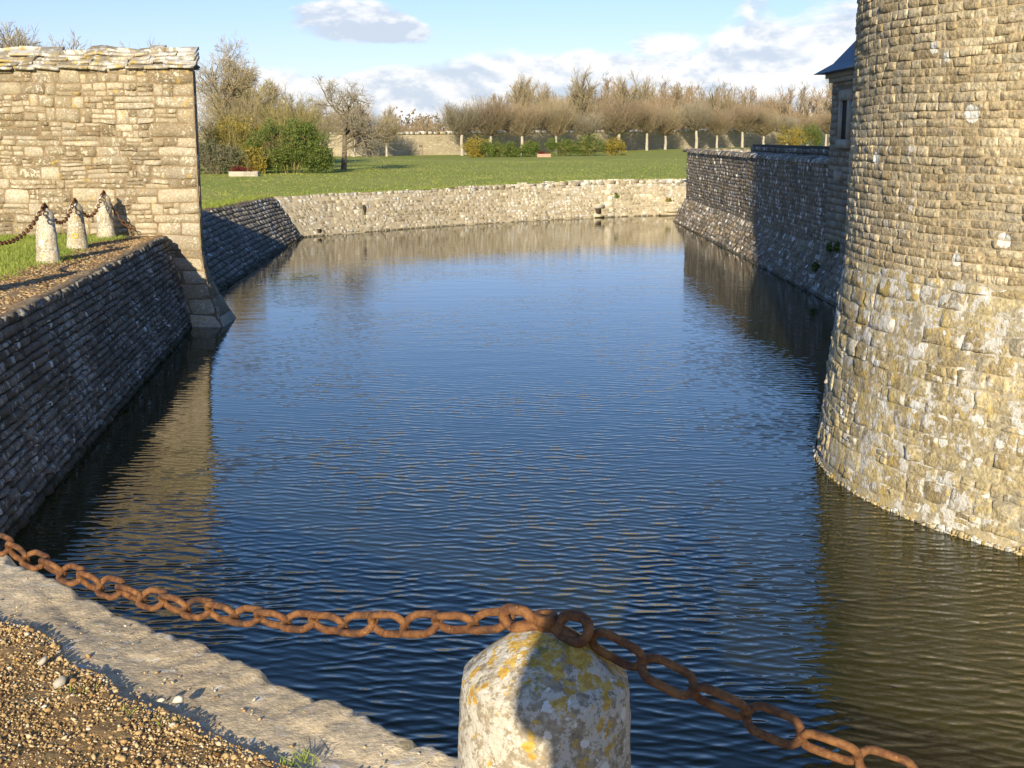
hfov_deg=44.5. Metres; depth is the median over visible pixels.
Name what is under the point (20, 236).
chain
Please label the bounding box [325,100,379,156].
pollarded tree
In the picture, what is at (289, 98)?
bare tree
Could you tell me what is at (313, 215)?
moat wall
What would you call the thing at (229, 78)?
bare tree
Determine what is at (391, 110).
bare tree
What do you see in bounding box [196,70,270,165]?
twiggy shrub
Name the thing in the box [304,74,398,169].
gnarled tree
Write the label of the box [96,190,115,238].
stone bollard
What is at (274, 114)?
twiggy shrub
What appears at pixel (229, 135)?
yellow bush
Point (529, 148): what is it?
green bush
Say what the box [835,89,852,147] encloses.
window
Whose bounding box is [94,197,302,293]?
bank wall
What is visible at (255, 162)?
yellow bush
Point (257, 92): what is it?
bare tree
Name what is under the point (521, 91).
bare tree
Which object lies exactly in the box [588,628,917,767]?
chain
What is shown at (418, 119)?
distant thicket
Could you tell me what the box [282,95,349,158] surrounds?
twiggy shrub
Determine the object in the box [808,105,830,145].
pollarded tree
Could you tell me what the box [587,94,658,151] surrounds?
pollarded tree
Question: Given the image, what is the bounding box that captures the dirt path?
[0,236,163,310]
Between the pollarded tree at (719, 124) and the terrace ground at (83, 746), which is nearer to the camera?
the terrace ground at (83, 746)
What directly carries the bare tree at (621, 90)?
on the lawn at (651, 156)
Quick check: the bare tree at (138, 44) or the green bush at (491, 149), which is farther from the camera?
the green bush at (491, 149)
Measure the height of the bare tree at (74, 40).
7.399 m
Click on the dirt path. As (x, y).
(5, 285)
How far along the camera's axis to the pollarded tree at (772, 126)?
171.62 m
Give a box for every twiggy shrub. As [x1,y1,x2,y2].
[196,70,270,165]
[197,79,285,168]
[228,83,336,167]
[244,85,336,168]
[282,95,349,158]
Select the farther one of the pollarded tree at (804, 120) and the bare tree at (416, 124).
the bare tree at (416, 124)
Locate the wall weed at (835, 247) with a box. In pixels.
[832,241,839,252]
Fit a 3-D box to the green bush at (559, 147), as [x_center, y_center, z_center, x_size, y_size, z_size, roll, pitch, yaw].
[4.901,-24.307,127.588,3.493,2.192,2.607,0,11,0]
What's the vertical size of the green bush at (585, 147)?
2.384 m
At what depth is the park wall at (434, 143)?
153.06 m
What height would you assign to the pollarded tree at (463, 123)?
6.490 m
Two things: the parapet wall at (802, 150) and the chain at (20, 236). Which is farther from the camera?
the parapet wall at (802, 150)
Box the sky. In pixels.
[0,0,857,206]
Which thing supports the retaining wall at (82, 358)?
in the moat water
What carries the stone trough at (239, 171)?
on the lawn at (651, 156)
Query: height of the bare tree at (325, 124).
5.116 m
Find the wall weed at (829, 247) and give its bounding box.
[826,241,831,251]
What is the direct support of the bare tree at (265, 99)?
on the lawn at (651, 156)
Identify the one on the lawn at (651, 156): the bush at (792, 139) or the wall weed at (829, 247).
the bush at (792, 139)
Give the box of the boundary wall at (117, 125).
[0,45,235,326]
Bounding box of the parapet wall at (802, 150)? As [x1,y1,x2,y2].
[750,144,829,156]
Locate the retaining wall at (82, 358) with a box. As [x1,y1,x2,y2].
[0,235,192,550]
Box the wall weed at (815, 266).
[811,261,819,271]
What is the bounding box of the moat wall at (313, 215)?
[274,179,686,236]
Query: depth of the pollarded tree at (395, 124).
131.57 m
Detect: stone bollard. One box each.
[36,203,59,263]
[66,198,87,248]
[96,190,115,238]
[457,603,630,767]
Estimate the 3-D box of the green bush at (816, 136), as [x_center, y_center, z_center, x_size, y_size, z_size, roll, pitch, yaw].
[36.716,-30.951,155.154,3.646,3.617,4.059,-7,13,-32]
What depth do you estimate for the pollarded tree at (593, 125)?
148.50 m
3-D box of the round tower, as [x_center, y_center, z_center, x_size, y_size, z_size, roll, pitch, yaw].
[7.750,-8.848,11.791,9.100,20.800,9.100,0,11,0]
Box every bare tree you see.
[0,20,46,47]
[48,31,91,49]
[120,34,158,48]
[195,29,267,166]
[197,73,286,120]
[204,77,279,131]
[268,89,318,127]
[289,99,339,162]
[380,105,402,131]
[410,118,423,131]
[503,71,539,129]
[529,78,565,130]
[559,64,606,123]
[600,74,641,128]
[628,69,660,129]
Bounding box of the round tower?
[812,0,1023,555]
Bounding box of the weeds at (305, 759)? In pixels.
[56,683,319,767]
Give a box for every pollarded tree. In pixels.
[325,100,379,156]
[370,113,407,156]
[430,97,488,155]
[457,91,520,142]
[493,101,554,154]
[528,95,590,152]
[568,110,606,136]
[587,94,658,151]
[630,97,677,150]
[651,104,694,149]
[669,100,718,147]
[702,105,741,147]
[719,100,772,147]
[750,109,789,143]
[768,114,800,144]
[788,112,828,145]
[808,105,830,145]
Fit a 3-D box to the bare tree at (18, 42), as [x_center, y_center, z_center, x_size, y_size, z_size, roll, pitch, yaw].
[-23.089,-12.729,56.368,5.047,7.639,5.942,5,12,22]
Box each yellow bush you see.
[198,103,263,169]
[237,143,269,173]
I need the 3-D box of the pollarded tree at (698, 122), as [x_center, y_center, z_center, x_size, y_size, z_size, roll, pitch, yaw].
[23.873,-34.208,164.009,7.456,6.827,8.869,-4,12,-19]
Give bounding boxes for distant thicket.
[199,107,822,131]
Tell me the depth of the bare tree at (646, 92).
215.33 m
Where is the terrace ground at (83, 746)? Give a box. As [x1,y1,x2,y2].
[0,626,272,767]
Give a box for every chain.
[0,206,43,244]
[0,533,515,637]
[46,201,74,224]
[76,193,103,217]
[105,193,134,231]
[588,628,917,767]
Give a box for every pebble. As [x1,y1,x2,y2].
[38,654,47,665]
[52,676,66,688]
[172,695,183,703]
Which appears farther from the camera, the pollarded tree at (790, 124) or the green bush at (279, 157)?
the pollarded tree at (790, 124)
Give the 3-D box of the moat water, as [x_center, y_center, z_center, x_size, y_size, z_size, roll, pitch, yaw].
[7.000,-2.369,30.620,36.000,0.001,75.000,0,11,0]
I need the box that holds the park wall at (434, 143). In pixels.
[198,129,829,155]
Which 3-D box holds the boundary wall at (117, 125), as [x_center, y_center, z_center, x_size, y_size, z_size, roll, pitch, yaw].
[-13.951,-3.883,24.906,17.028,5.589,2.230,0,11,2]
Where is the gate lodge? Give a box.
[814,41,855,253]
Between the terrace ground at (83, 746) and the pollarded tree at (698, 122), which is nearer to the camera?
the terrace ground at (83, 746)
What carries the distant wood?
on the lawn at (651, 156)
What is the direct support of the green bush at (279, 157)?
on the lawn at (651, 156)
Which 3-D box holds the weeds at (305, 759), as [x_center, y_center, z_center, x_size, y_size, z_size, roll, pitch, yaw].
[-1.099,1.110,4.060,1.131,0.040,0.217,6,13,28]
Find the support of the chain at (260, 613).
hanging from the stone bollard at (544, 688)
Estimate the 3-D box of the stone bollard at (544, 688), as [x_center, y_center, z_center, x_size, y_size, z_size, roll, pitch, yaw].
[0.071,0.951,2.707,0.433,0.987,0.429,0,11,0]
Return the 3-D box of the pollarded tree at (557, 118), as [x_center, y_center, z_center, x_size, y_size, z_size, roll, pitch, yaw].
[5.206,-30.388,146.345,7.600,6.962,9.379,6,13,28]
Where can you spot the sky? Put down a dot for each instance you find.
(408, 55)
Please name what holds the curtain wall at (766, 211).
in the moat water
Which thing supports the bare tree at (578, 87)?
on the lawn at (651, 156)
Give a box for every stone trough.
[229,165,259,175]
[537,151,550,156]
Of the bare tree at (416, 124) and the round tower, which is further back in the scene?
the bare tree at (416, 124)
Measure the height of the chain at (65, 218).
0.370 m
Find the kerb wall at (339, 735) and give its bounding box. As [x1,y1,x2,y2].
[0,555,457,767]
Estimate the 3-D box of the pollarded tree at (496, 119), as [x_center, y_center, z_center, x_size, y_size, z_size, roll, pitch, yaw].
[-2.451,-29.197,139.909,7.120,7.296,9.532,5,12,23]
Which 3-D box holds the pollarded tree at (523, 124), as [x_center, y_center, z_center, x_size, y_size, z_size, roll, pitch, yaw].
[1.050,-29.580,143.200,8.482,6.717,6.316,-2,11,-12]
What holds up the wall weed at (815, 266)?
attached to the curtain wall at (766, 211)
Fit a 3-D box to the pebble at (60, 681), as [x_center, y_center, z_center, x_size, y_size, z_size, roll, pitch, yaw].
[-1.587,1.048,4.396,0.038,0.042,0.068,2,11,9]
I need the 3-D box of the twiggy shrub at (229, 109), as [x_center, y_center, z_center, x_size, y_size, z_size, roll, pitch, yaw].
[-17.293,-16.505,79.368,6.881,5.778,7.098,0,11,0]
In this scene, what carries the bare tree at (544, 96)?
on the lawn at (651, 156)
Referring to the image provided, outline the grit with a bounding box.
[0,578,426,764]
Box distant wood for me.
[274,71,832,131]
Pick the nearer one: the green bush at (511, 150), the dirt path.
the dirt path
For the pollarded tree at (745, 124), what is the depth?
168.82 m
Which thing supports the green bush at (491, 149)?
on the lawn at (651, 156)
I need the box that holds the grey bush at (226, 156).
[199,135,248,173]
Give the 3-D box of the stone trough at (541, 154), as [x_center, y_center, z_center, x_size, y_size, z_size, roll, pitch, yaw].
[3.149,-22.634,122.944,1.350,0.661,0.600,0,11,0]
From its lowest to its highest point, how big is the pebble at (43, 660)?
0.039 m
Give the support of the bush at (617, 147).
on the lawn at (651, 156)
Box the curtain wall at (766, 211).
[673,148,843,305]
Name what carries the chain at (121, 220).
hanging from the stone bollard at (105, 224)
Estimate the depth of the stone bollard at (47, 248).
19.11 m
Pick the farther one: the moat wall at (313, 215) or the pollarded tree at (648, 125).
the pollarded tree at (648, 125)
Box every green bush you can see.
[238,113,335,172]
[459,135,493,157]
[479,138,503,156]
[498,141,520,156]
[520,139,541,156]
[544,137,576,155]
[571,133,605,155]
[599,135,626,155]
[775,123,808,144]
[798,120,826,145]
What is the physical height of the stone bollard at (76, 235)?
0.927 m
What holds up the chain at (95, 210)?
hanging from the stone bollard at (105, 224)
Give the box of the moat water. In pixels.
[7,216,1023,767]
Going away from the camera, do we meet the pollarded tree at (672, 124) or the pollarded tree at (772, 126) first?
the pollarded tree at (672, 124)
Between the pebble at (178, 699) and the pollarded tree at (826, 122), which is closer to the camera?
the pebble at (178, 699)
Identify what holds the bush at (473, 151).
on the lawn at (651, 156)
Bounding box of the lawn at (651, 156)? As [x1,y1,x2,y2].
[0,147,749,286]
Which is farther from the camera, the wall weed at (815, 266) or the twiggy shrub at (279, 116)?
the twiggy shrub at (279, 116)
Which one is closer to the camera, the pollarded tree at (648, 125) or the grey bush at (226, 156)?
the grey bush at (226, 156)
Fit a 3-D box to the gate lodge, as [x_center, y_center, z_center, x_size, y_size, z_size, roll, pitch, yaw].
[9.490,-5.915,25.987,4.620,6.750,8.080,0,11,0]
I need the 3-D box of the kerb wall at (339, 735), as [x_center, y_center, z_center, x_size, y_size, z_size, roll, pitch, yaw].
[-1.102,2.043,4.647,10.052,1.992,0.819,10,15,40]

